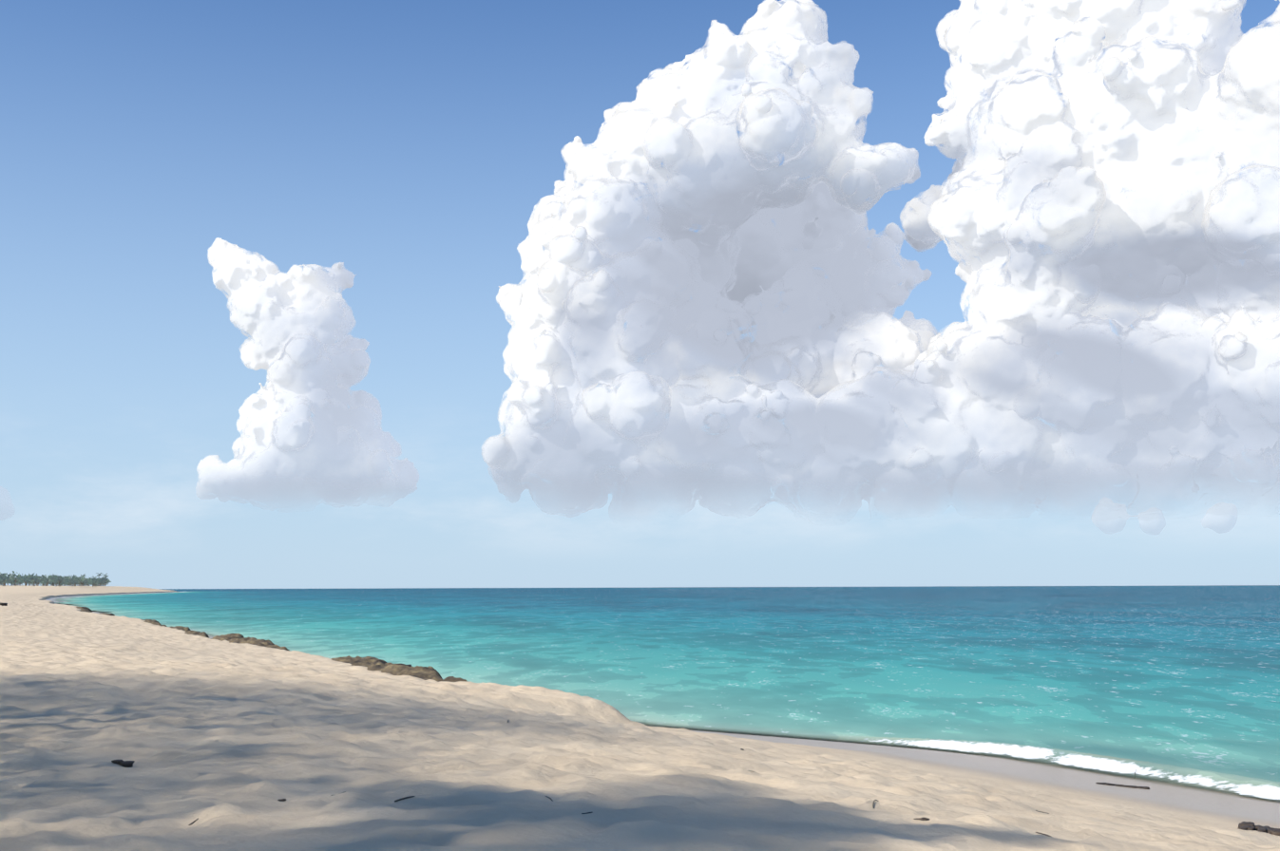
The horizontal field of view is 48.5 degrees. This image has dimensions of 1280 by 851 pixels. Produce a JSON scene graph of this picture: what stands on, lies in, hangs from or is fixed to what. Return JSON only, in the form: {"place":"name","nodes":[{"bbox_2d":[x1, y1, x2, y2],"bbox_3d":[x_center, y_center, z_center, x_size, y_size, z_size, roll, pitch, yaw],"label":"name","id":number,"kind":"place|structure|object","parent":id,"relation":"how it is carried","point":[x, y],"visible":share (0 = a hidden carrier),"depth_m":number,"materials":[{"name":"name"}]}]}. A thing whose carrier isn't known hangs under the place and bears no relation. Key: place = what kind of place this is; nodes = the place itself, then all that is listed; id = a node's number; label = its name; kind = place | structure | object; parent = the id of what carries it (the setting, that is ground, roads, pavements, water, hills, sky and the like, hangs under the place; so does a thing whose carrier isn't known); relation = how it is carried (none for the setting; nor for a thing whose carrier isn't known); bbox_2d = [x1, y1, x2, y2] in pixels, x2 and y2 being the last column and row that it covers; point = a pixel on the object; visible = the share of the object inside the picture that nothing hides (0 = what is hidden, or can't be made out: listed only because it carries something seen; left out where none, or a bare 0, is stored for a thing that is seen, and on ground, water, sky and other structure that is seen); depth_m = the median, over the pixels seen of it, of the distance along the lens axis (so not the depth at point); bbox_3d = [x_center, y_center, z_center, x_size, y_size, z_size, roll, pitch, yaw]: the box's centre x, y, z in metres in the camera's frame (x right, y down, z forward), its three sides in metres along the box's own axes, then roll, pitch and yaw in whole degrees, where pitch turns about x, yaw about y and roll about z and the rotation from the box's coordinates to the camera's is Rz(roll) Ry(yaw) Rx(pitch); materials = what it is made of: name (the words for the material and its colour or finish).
{"place":"outdoors","nodes":[
{"label":"outdoors","id":0,"kind":"place"},
{"bbox_2d":[196,237,419,511],"bbox_3d":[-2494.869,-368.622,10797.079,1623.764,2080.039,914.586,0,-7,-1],"label":"cloud","id":1,"kind":"structure","parent":0,"point":[296,322],"depth_m":10598.96,"materials":[{"name":"white"}]},
{"bbox_2d":[0,486,1237,534],"bbox_3d":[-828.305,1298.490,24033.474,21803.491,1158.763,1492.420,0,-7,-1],"label":"cloud","id":2,"kind":"structure","parent":0,"point":[1222,521],"depth_m":24258.19,"materials":[{"name":"white"}]},
{"bbox_2d":[0,585,1279,850],"bbox_3d":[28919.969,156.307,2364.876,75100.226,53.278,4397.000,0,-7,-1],"label":"beach","id":3,"kind":"structure","parent":0,"point":[226,743],"depth_m":15.08,"materials":[{"name":"beige sand"}]},
{"bbox_2d":[0,571,111,587],"bbox_3d":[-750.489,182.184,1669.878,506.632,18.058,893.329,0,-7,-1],"label":"headland trees","id":4,"kind":"object","parent":3,"relation":"on","point":[52,580],"visible":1,"depth_m":1344.79,"materials":[{"name":"green plant"}]},
{"bbox_2d":[76,607,114,615],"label":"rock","id":5,"kind":"object","parent":3,"relation":"on","point":[85,609],"visible":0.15,"depth_m":187.46,"materials":[{"name":"stone"}]},
{"bbox_2d":[141,619,209,638],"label":"ledge","id":6,"kind":"object","parent":3,"relation":"on","point":[185,629],"visible":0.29,"depth_m":90.41,"materials":[{"name":"stone"}]},
{"bbox_2d":[210,633,288,650],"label":"ledge","id":7,"kind":"object","parent":3,"relation":"on","point":[238,639],"visible":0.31,"depth_m":66.73,"materials":[{"name":"stone"}]},
{"bbox_2d":[331,655,467,682],"bbox_3d":[-7.415,8.137,44.523,3.035,1.504,16.441,3,-7,-25],"label":"ledge","id":8,"kind":"object","parent":3,"relation":"on","point":[371,663],"visible":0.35,"depth_m":42.37,"materials":[{"name":"stone"}]},
{"bbox_2d":[0,602,1279,838],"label":"flotsam","id":9,"kind":"object","parent":3,"relation":"on","point":[1241,825],"visible":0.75,"depth_m":18.10,"materials":[{"name":"brown wood"}]},
{"bbox_2d":[0,0,1279,589],"label":"sky","id":10,"kind":"structure","parent":0,"point":[413,146],"materials":[{"name":"blue"}]},
{"bbox_2d":[54,585,1279,803],"bbox_3d":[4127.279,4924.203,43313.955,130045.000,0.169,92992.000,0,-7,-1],"label":"sea","id":11,"kind":"structure","parent":0,"point":[1177,684],"depth_m":78.66,"materials":[{"name":"liquid"}]},
{"bbox_2d":[481,0,1279,524],"bbox_3d":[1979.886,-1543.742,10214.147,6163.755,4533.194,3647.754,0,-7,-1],"label":"cloud","id":12,"kind":"structure","parent":0,"point":[1147,207],"depth_m":9638.91,"materials":[{"name":"white"}]}
]}

